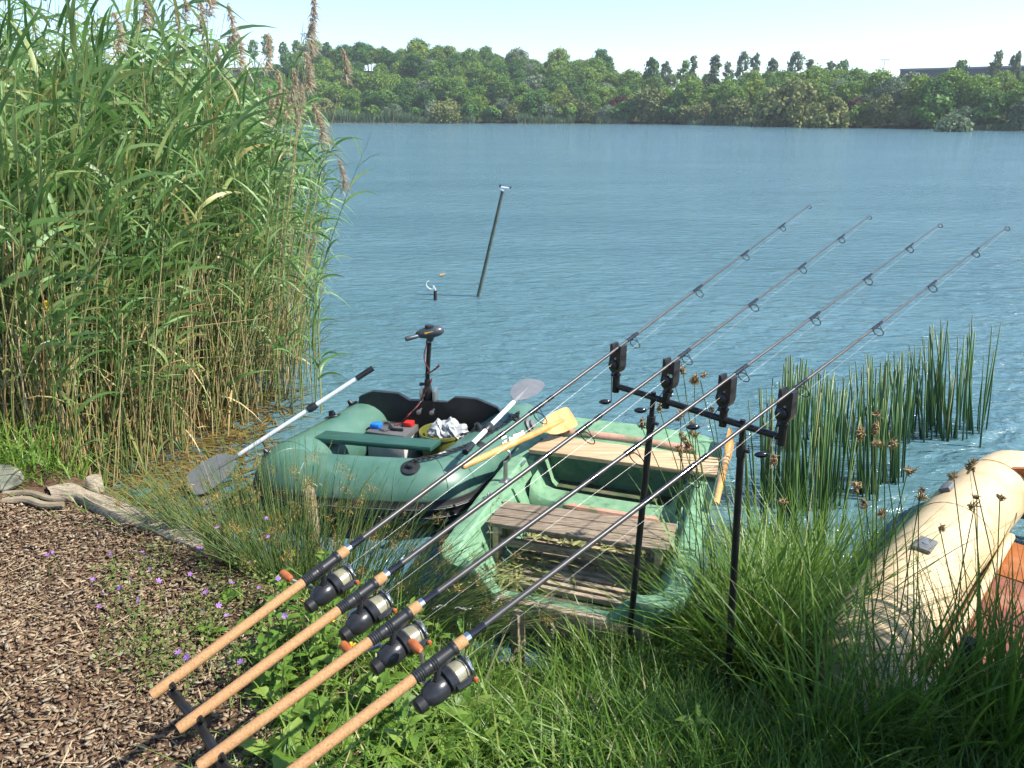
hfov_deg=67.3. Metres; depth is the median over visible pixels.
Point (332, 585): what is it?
fishing rod
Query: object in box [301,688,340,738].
leafy weed
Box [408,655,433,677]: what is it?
leafy weed
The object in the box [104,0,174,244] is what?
reed stalk
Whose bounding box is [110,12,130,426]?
plumed reed
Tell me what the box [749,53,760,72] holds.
poplar tree
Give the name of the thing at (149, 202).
reed stalk
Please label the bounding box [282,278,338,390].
young reed
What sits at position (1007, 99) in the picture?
deciduous tree
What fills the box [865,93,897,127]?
willow tree
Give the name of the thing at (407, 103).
deciduous tree
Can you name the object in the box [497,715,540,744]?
leafy weed
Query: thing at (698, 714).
leafy weed
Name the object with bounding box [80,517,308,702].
creeping weeds
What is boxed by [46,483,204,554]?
edging log
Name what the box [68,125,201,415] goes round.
reed stalk
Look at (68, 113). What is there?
reed stalk
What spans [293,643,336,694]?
leafy weed
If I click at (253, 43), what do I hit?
hill tree
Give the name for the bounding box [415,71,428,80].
deciduous tree
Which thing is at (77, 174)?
reed stalk
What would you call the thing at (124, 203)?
reed stalk
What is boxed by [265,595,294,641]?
leafy weed
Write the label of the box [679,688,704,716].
leafy weed
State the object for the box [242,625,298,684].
leafy weed
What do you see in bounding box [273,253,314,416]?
young reed
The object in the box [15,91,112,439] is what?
reed stalk
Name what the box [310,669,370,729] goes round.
leafy weed
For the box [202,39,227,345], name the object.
plumed reed
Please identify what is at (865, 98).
deciduous tree
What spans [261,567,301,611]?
leafy weed
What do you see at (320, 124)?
plumed reed
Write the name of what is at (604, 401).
swinger
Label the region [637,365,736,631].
flowering sedge
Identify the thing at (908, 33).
sky
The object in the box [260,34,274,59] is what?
hill tree
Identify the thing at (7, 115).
reed stalk
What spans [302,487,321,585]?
wooden stake
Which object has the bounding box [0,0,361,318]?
reed leaf mass
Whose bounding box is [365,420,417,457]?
battery
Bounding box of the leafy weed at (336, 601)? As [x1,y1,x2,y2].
[303,597,338,647]
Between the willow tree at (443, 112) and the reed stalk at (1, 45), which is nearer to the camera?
the reed stalk at (1, 45)
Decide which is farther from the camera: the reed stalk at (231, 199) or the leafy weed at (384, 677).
the reed stalk at (231, 199)
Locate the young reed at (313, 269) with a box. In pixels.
[293,259,335,392]
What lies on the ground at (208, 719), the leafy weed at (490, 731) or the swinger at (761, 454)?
the leafy weed at (490, 731)
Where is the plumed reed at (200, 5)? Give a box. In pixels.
[193,2,226,285]
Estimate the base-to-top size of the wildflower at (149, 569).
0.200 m
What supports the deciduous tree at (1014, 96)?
on the ground at (208, 719)
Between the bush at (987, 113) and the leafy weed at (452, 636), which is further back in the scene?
the bush at (987, 113)
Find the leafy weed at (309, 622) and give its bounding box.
[289,614,322,657]
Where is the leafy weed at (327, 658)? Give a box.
[316,615,344,675]
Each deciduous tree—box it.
[238,83,250,94]
[248,78,259,87]
[250,71,268,82]
[256,77,275,89]
[268,62,282,78]
[272,71,286,80]
[276,79,293,88]
[276,84,292,95]
[278,50,296,67]
[279,60,295,78]
[284,90,299,111]
[292,56,311,67]
[293,50,304,58]
[294,59,307,80]
[296,91,317,106]
[297,72,322,90]
[299,41,321,59]
[301,40,322,55]
[304,61,331,84]
[305,79,327,97]
[310,53,324,63]
[318,79,330,91]
[319,57,334,70]
[322,60,333,80]
[324,81,347,104]
[327,47,337,64]
[329,69,342,84]
[332,63,344,71]
[333,44,352,63]
[333,80,348,102]
[334,60,357,74]
[337,72,357,86]
[342,92,361,111]
[344,70,371,93]
[344,88,363,107]
[351,42,368,62]
[352,47,369,66]
[352,61,365,73]
[360,89,376,106]
[364,43,375,71]
[365,68,391,91]
[366,91,377,106]
[369,62,390,75]
[371,48,382,64]
[373,89,400,109]
[377,49,394,65]
[381,72,400,87]
[383,52,400,72]
[389,81,411,111]
[390,61,408,78]
[394,47,405,60]
[399,95,416,113]
[400,52,424,77]
[401,76,419,96]
[403,36,430,62]
[405,40,428,63]
[411,79,433,93]
[413,88,437,111]
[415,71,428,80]
[423,57,434,70]
[426,58,451,78]
[427,47,446,62]
[427,74,450,99]
[429,44,443,52]
[432,91,444,102]
[441,78,464,101]
[442,44,459,61]
[443,57,459,74]
[445,52,461,66]
[446,85,473,107]
[450,65,464,77]
[450,75,466,87]
[457,75,468,84]
[460,47,481,60]
[460,55,477,64]
[461,60,472,79]
[463,60,484,80]
[466,80,480,92]
[469,97,484,120]
[470,67,495,85]
[471,84,490,100]
[475,95,488,106]
[477,46,492,61]
[480,71,502,104]
[481,60,492,68]
[482,62,510,82]
[486,52,504,62]
[487,76,514,103]
[490,57,505,64]
[494,98,510,118]
[500,72,510,80]
[504,60,522,78]
[506,46,529,65]
[508,57,526,69]
[509,84,521,100]
[510,94,521,105]
[510,96,526,109]
[511,68,529,81]
[512,76,525,84]
[513,82,532,96]
[522,89,547,110]
[523,74,544,90]
[524,62,536,73]
[528,59,543,67]
[529,65,549,83]
[537,87,549,95]
[540,76,562,94]
[544,58,567,79]
[546,92,562,108]
[548,46,570,64]
[550,64,576,81]
[553,82,569,99]
[561,75,580,91]
[566,60,585,81]
[567,85,584,101]
[577,65,602,87]
[580,79,595,96]
[582,91,601,119]
[584,56,608,82]
[592,48,612,71]
[592,85,611,107]
[600,82,615,88]
[601,85,616,99]
[603,73,619,90]
[607,94,623,105]
[609,55,614,72]
[611,72,620,89]
[611,86,632,97]
[617,68,643,88]
[617,80,640,95]
[642,76,670,89]
[662,86,672,95]
[664,89,676,106]
[667,77,702,106]
[669,73,677,89]
[678,72,703,89]
[698,82,720,101]
[701,72,720,89]
[701,93,715,107]
[711,79,739,107]
[715,75,737,85]
[721,85,749,100]
[736,77,748,85]
[737,70,762,81]
[741,77,765,106]
[751,88,766,105]
[760,71,774,81]
[763,75,781,88]
[772,69,798,82]
[779,74,805,90]
[796,63,832,80]
[804,77,819,85]
[809,81,833,104]
[820,76,839,87]
[827,68,844,78]
[827,78,852,90]
[828,79,862,102]
[829,74,863,89]
[838,66,869,85]
[856,93,874,102]
[861,67,895,94]
[869,75,907,124]
[896,74,935,124]
[900,71,922,83]
[914,76,957,111]
[933,67,971,113]
[954,79,989,109]
[958,73,1004,106]
[977,86,1005,105]
[994,69,1015,86]
[996,79,1021,120]
[1001,85,1021,114]
[1003,82,1023,116]
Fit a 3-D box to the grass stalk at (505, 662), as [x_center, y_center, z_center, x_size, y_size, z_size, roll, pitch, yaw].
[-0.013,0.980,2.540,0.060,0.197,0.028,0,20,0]
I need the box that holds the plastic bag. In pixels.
[427,417,468,438]
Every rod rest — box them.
[164,674,232,767]
[612,377,786,700]
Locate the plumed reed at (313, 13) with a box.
[277,0,321,385]
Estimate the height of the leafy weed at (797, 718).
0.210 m
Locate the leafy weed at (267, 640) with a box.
[246,611,279,660]
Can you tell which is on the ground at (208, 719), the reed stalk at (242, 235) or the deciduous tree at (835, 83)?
the deciduous tree at (835, 83)
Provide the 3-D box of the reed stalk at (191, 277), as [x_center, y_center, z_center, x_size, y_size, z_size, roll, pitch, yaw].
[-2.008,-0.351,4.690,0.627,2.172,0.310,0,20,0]
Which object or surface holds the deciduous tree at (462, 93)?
on the ground at (208, 719)
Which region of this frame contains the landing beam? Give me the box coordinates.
[492,595,649,651]
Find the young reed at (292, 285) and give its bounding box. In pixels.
[265,278,311,419]
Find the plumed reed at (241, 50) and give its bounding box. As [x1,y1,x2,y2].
[236,32,251,361]
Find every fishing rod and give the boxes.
[148,205,811,699]
[175,215,871,733]
[195,223,942,767]
[286,226,1009,767]
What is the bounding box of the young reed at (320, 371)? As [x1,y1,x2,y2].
[296,344,343,412]
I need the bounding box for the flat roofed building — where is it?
[900,65,1023,79]
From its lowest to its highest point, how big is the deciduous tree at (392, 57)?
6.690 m
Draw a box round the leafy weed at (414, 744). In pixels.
[389,695,436,751]
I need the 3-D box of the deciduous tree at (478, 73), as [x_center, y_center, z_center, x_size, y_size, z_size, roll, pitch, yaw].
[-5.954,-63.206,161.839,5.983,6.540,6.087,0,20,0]
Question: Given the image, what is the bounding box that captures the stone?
[0,464,24,492]
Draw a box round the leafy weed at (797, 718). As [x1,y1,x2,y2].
[776,699,808,749]
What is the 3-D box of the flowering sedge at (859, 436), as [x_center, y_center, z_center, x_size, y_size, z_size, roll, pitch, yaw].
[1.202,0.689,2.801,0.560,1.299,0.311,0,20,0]
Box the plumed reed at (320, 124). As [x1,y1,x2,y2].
[286,103,335,399]
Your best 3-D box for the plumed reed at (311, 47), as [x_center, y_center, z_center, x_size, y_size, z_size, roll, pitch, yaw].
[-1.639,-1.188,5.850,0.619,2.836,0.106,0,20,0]
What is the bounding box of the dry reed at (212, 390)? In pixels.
[0,0,339,485]
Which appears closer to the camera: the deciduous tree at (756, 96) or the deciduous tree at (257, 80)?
the deciduous tree at (756, 96)
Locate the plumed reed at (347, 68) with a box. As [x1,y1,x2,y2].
[293,48,354,373]
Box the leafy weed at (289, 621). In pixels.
[261,599,303,649]
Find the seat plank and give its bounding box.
[529,435,718,477]
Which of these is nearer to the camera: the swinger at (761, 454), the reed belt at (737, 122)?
the swinger at (761, 454)
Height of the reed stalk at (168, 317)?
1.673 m
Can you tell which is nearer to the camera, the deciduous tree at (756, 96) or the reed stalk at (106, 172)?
the reed stalk at (106, 172)
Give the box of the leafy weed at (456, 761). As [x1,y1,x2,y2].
[429,736,477,767]
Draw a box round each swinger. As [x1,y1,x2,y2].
[599,376,611,404]
[634,392,662,412]
[686,411,716,429]
[754,426,776,457]
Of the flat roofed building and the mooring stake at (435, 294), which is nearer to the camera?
the mooring stake at (435, 294)
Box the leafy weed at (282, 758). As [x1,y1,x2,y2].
[238,715,318,767]
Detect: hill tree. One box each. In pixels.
[226,38,238,70]
[246,40,258,68]
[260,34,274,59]
[278,41,289,55]
[291,40,301,52]
[321,42,331,58]
[367,50,373,70]
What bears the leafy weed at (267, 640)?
on the ground at (208, 719)
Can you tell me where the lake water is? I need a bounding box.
[10,123,1023,695]
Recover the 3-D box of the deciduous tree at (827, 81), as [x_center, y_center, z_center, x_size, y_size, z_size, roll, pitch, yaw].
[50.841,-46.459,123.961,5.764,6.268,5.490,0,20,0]
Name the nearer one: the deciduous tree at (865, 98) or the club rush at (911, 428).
the club rush at (911, 428)
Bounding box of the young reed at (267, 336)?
[247,266,279,410]
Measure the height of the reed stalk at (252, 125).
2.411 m
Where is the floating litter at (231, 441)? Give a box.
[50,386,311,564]
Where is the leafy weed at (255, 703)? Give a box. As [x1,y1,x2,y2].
[243,668,277,709]
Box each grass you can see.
[0,391,160,505]
[0,470,156,532]
[128,560,755,767]
[140,556,1007,767]
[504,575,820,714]
[512,624,1023,767]
[669,518,855,664]
[678,544,835,694]
[842,533,1023,767]
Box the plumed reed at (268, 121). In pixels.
[262,88,279,270]
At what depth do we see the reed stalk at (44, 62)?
4.70 m
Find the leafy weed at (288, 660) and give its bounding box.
[264,631,303,691]
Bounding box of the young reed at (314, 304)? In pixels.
[289,242,324,410]
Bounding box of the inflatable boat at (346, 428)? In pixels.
[253,390,539,523]
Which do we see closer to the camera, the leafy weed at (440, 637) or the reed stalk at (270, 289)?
the leafy weed at (440, 637)
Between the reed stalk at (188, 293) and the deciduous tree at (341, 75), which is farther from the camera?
the deciduous tree at (341, 75)
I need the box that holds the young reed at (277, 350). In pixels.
[254,231,284,405]
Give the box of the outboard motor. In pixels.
[394,324,443,424]
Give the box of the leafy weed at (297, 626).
[282,590,303,646]
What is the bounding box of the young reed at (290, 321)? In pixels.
[270,282,317,400]
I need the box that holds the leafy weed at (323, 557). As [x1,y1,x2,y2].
[307,550,339,612]
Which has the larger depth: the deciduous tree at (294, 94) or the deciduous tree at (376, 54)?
the deciduous tree at (376, 54)
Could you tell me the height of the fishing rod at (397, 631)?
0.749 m
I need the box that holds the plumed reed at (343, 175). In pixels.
[258,159,350,400]
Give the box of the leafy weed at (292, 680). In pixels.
[269,659,302,689]
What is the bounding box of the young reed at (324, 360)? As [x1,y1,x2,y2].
[292,302,350,392]
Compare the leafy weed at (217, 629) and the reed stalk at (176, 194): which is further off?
the reed stalk at (176, 194)
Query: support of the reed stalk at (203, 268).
in the lake water
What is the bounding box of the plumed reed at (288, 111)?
[276,89,293,314]
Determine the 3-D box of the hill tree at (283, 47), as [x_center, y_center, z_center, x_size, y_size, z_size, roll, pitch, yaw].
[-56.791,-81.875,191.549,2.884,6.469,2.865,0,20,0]
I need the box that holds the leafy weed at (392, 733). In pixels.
[369,722,443,767]
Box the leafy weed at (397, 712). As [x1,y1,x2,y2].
[337,706,408,754]
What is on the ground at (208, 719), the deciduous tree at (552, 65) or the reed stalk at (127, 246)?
the deciduous tree at (552, 65)
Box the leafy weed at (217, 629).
[192,621,230,647]
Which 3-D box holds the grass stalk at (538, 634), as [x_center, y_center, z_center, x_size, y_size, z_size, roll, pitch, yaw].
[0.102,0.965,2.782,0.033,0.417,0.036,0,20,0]
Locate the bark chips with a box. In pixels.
[0,491,479,767]
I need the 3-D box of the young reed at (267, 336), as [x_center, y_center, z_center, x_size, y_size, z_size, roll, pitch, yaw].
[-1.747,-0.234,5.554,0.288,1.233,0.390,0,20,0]
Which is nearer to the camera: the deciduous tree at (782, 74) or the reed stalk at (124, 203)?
the reed stalk at (124, 203)
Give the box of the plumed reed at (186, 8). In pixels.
[181,0,225,381]
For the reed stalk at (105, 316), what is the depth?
4.10 m
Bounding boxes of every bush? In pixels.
[333,103,350,113]
[350,110,360,114]
[362,104,381,115]
[408,107,422,117]
[456,103,479,120]
[480,104,501,122]
[522,106,538,115]
[555,103,578,119]
[608,95,635,117]
[609,100,635,122]
[638,106,665,123]
[658,101,683,123]
[673,105,693,124]
[709,99,725,119]
[745,106,758,119]
[845,98,862,126]
[848,102,869,127]
[910,94,956,128]
[969,102,1007,126]
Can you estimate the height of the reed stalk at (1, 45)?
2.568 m
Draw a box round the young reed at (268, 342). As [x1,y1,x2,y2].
[241,243,292,399]
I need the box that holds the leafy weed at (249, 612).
[235,605,267,625]
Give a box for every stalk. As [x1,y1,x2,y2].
[0,0,44,455]
[0,0,47,304]
[0,11,91,452]
[0,14,115,460]
[0,25,124,465]
[0,26,23,56]
[0,26,109,447]
[0,35,70,409]
[0,48,49,314]
[0,48,96,452]
[0,55,97,358]
[0,59,61,289]
[0,69,60,440]
[0,69,93,414]
[0,70,44,419]
[0,94,59,367]
[0,99,25,348]
[0,104,88,372]
[0,106,51,414]
[0,119,74,432]
[0,126,65,439]
[0,130,99,455]
[0,153,55,387]
[0,167,122,409]
[0,179,72,445]
[0,189,91,460]
[0,189,97,438]
[0,215,54,437]
[0,226,53,292]
[1,141,50,452]
[2,117,110,438]
[2,141,125,414]
[3,0,91,379]
[3,18,68,294]
[3,44,80,207]
[3,150,27,155]
[4,0,61,373]
[4,0,92,401]
[4,33,126,417]
[4,90,70,400]
[4,112,115,466]
[5,2,152,396]
[5,90,45,96]
[5,227,94,455]
[6,6,34,138]
[6,69,41,286]
[6,140,78,431]
[7,106,93,470]
[8,128,90,419]
[8,163,128,464]
[9,54,91,387]
[9,87,111,457]
[10,154,108,454]
[10,162,138,433]
[11,148,127,471]
[12,2,181,416]
[12,30,109,320]
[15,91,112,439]
[16,78,105,426]
[16,238,125,478]
[17,78,107,399]
[18,110,100,447]
[19,3,122,315]
[19,55,80,382]
[19,82,150,432]
[20,76,94,292]
[21,73,138,467]
[22,119,114,412]
[23,117,138,451]
[23,207,179,454]
[24,20,127,433]
[24,64,59,295]
[25,119,152,451]
[26,32,124,425]
[28,96,141,273]
[29,40,139,455]
[30,45,159,428]
[30,135,136,467]
[32,150,127,463]
[33,26,118,239]
[35,178,122,475]
[37,40,112,410]
[40,67,190,457]
[41,300,80,473]
[42,109,170,347]
[42,111,142,448]
[43,236,122,456]
[45,0,122,389]
[45,116,98,398]
[49,2,136,436]
[49,17,168,304]
[49,87,182,393]
[49,144,164,447]
[51,97,126,321]
[51,245,97,463]
[52,106,123,362]
[53,11,185,277]
[54,5,123,292]
[55,172,143,486]
[57,100,127,319]
[57,131,115,464]
[57,177,144,457]
[57,239,119,473]
[60,61,151,439]
[61,11,152,301]
[62,0,152,294]
[62,39,202,422]
[63,127,148,439]
[64,96,204,437]
[65,52,185,404]
[65,162,155,475]
[66,185,107,473]
[67,0,126,255]
[67,9,140,413]
[67,168,190,390]
[67,193,158,474]
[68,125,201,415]
[72,61,145,252]
[74,60,132,381]
[75,217,159,464]
[76,221,131,474]
[78,154,201,442]
[80,130,167,475]
[81,190,161,452]
[82,157,206,464]
[83,201,186,442]
[88,23,219,429]
[88,88,147,335]
[89,25,167,284]
[89,98,158,412]
[89,112,129,310]
[89,164,231,444]
[90,77,161,389]
[92,0,187,414]
[96,131,219,363]
[98,154,183,418]
[98,243,188,461]
[102,120,202,479]
[102,230,172,435]
[103,119,186,455]
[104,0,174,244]
[105,61,232,415]
[108,121,212,420]
[111,76,171,214]
[118,50,170,357]
[119,153,217,446]
[120,90,199,435]
[121,99,205,429]
[121,116,188,344]
[122,121,199,363]
[122,163,225,472]
[122,171,214,451]
[123,92,228,371]
[123,181,208,441]
[126,45,239,393]
[126,178,189,460]
[129,39,200,317]
[131,128,187,256]
[133,132,236,331]
[135,25,229,345]
[137,24,264,387]
[138,72,290,414]
[141,28,210,395]
[141,214,207,443]
[142,65,233,412]
[142,102,236,364]
[142,235,194,437]
[144,136,243,421]
[146,65,275,360]
[147,99,213,420]
[148,202,217,442]
[150,141,212,446]
[150,238,205,451]
[151,10,239,282]
[155,169,208,449]
[157,76,249,387]
[158,68,228,365]
[159,32,250,401]
[163,38,241,265]
[164,153,232,430]
[165,92,253,352]
[165,149,220,397]
[167,134,277,363]
[173,216,211,443]
[176,83,224,284]
[179,123,257,372]
[179,161,231,412]
[181,95,278,360]
[189,50,324,395]
[189,96,264,397]
[189,171,253,414]
[191,139,230,419]
[193,57,259,383]
[194,87,275,404]
[194,133,257,349]
[194,150,248,357]
[196,143,291,396]
[197,65,273,283]
[198,187,261,410]
[200,186,261,349]
[202,67,283,365]
[205,158,262,381]
[206,156,298,410]
[206,176,277,427]
[208,143,262,397]
[209,167,305,362]
[212,167,272,406]
[212,222,271,410]
[213,157,277,390]
[216,180,291,349]
[217,95,318,357]
[221,148,285,321]
[222,159,277,392]
[223,122,265,387]
[224,149,269,402]
[225,203,306,395]
[227,208,279,404]
[231,141,282,351]
[232,102,298,363]
[232,152,298,421]
[233,157,301,371]
[240,99,276,384]
[249,139,286,399]
[250,143,304,381]
[254,182,296,397]
[261,210,307,389]
[269,112,343,328]
[272,198,310,356]
[285,148,308,292]
[291,163,341,375]
[298,136,377,348]
[444,514,449,627]
[485,530,498,658]
[490,496,500,651]
[499,656,516,696]
[513,639,525,685]
[537,601,541,680]
[546,593,553,679]
[550,622,554,666]
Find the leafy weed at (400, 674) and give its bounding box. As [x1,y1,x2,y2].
[372,650,407,678]
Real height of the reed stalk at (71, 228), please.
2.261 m
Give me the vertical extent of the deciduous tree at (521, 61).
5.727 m
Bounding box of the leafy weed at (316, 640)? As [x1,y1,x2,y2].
[288,608,343,656]
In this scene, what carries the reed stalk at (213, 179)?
in the lake water
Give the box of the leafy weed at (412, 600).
[406,597,427,646]
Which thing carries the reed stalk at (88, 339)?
in the lake water
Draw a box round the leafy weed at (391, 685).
[386,681,448,728]
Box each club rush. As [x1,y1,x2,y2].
[744,381,780,539]
[748,364,784,502]
[758,355,807,548]
[780,358,811,451]
[784,356,838,515]
[792,367,849,447]
[802,372,860,509]
[803,375,858,547]
[830,367,873,445]
[844,354,896,500]
[861,354,896,445]
[881,351,913,484]
[885,345,924,443]
[908,320,962,441]
[929,326,970,440]
[962,315,1000,447]
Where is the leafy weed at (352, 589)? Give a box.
[348,585,382,633]
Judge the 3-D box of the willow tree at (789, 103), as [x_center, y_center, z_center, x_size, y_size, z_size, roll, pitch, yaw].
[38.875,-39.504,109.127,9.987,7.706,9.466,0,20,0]
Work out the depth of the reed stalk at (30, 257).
3.73 m
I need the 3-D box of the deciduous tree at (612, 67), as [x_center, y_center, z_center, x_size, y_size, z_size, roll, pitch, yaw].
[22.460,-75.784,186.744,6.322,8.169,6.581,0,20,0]
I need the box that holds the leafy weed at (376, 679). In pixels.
[355,671,395,706]
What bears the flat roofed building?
on the ground at (208, 719)
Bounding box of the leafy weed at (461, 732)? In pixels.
[409,710,479,758]
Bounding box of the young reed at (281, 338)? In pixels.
[257,269,305,413]
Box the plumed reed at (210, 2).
[202,0,230,391]
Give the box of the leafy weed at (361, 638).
[357,635,403,689]
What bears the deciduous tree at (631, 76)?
on the ground at (208, 719)
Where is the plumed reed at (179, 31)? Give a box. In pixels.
[173,8,197,337]
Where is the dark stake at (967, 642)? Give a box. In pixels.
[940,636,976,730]
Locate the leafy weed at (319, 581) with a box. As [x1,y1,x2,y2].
[315,555,342,609]
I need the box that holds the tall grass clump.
[886,469,1023,765]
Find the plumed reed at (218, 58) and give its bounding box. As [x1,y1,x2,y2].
[213,42,232,249]
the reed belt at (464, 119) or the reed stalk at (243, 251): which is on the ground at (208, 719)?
the reed belt at (464, 119)
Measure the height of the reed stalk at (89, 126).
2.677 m
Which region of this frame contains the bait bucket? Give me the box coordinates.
[419,423,460,456]
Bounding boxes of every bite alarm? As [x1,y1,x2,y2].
[608,342,626,379]
[660,357,679,396]
[715,373,737,415]
[774,386,798,430]
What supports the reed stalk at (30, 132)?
in the lake water
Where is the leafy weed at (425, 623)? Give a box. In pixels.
[406,609,438,656]
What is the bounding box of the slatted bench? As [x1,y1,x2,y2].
[487,501,676,587]
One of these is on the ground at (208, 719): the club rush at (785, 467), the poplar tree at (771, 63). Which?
the poplar tree at (771, 63)
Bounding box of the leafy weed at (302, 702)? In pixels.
[257,691,335,733]
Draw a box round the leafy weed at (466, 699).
[444,686,493,724]
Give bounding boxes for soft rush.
[42,421,307,570]
[139,409,399,576]
[151,482,350,607]
[247,453,478,608]
[337,500,593,652]
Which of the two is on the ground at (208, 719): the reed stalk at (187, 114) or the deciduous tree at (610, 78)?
the deciduous tree at (610, 78)
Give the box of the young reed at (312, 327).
[299,289,324,401]
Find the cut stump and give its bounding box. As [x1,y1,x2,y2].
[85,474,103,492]
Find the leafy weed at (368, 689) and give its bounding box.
[354,672,389,719]
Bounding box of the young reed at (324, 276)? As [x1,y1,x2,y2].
[297,273,345,401]
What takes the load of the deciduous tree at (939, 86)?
on the ground at (208, 719)
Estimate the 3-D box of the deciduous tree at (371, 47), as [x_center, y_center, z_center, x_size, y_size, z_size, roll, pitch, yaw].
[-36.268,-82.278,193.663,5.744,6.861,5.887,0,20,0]
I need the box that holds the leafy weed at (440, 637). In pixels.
[428,622,446,654]
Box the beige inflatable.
[808,450,1023,730]
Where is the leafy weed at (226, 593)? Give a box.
[216,587,243,603]
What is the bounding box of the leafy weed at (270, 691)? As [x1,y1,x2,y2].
[251,643,297,699]
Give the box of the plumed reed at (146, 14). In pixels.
[137,0,169,394]
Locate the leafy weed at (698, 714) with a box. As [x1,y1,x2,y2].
[670,701,712,748]
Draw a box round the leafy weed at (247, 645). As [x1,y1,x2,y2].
[227,632,280,664]
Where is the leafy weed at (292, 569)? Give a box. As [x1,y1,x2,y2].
[284,552,309,590]
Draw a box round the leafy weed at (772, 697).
[756,673,794,723]
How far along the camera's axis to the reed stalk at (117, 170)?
4.32 m
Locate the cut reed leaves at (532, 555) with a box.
[490,533,652,597]
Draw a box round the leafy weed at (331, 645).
[293,637,343,670]
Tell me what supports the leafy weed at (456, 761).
on the ground at (208, 719)
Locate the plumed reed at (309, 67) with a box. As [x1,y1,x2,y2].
[275,52,318,401]
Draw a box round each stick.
[1,496,64,507]
[3,490,73,501]
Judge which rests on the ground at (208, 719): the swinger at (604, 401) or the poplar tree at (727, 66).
the poplar tree at (727, 66)
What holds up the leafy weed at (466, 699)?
on the ground at (208, 719)
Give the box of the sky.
[0,0,1023,88]
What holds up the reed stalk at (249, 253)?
in the lake water
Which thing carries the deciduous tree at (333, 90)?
on the ground at (208, 719)
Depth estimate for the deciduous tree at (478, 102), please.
144.59 m
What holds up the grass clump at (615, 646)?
on the ground at (208, 719)
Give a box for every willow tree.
[310,97,333,114]
[379,103,403,118]
[422,99,435,118]
[426,100,462,123]
[437,98,461,112]
[505,103,521,121]
[537,102,558,117]
[557,93,581,116]
[576,99,598,121]
[593,103,613,119]
[628,83,667,123]
[690,101,716,120]
[716,96,753,121]
[751,77,822,126]
[802,95,855,127]
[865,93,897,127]
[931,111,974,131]
[943,105,973,120]
[1006,97,1023,124]
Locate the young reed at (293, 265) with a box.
[268,253,333,409]
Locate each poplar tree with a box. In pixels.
[641,56,661,83]
[660,61,672,85]
[675,59,690,80]
[689,55,697,77]
[705,54,722,85]
[722,61,734,79]
[734,51,751,79]
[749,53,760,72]
[764,57,778,73]
[785,51,805,76]
[803,59,814,72]
[824,60,838,71]
[837,59,849,70]
[950,59,969,75]
[987,49,1003,78]
[1008,50,1021,81]
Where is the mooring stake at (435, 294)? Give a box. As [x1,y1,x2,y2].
[426,281,436,299]
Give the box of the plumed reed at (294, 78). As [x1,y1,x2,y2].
[270,68,301,392]
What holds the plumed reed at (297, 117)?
on the ground at (208, 719)
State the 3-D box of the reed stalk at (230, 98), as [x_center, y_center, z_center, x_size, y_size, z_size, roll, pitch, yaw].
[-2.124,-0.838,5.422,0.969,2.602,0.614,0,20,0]
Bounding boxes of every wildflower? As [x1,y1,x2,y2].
[97,604,100,645]
[102,591,115,632]
[136,597,157,628]
[148,567,163,610]
[156,578,170,623]
[174,649,193,684]
[178,589,186,637]
[183,653,189,698]
[203,589,212,629]
[216,602,221,652]
[237,659,252,693]
[266,535,274,590]
[275,576,282,642]
[281,613,290,670]
[301,600,306,671]
[321,728,327,767]
[350,642,363,697]
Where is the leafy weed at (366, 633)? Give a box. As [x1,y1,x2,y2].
[353,628,384,652]
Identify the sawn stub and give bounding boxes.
[510,608,525,670]
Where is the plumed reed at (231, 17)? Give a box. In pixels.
[226,3,238,302]
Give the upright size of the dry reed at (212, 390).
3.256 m
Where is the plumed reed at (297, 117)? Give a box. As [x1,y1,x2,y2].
[287,103,302,385]
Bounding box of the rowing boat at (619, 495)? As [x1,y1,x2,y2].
[432,417,721,654]
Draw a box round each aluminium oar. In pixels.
[186,366,373,494]
[462,378,544,454]
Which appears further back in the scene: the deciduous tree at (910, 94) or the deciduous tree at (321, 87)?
the deciduous tree at (321, 87)
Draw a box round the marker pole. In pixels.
[476,184,510,296]
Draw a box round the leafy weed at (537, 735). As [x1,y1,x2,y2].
[519,719,577,765]
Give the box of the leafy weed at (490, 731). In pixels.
[456,723,513,767]
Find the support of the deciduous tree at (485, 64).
on the ground at (208, 719)
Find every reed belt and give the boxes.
[299,106,416,122]
[411,113,475,123]
[516,112,578,123]
[594,116,626,123]
[687,116,806,126]
[936,122,1023,130]
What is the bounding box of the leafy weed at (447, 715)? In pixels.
[418,676,468,719]
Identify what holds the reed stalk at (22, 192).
in the lake water
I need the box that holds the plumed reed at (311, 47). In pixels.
[278,22,321,352]
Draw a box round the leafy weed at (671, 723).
[660,709,689,740]
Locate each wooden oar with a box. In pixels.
[461,407,576,468]
[712,426,733,505]
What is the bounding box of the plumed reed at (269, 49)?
[259,33,275,171]
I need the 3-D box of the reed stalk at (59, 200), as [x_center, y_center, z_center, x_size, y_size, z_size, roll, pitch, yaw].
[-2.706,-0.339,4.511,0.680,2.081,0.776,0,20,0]
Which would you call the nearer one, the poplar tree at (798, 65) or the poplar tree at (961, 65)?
the poplar tree at (961, 65)
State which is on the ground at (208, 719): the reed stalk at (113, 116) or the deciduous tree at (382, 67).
the deciduous tree at (382, 67)
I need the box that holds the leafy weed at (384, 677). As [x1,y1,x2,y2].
[371,670,401,722]
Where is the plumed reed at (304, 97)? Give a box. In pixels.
[289,84,306,359]
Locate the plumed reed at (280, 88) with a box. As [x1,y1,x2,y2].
[267,69,287,353]
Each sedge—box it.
[566,436,1022,735]
[573,462,1023,767]
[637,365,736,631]
[768,410,930,622]
[938,458,1006,668]
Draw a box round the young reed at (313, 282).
[279,238,338,402]
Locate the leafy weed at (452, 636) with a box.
[442,616,462,657]
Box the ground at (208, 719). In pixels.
[0,67,1020,767]

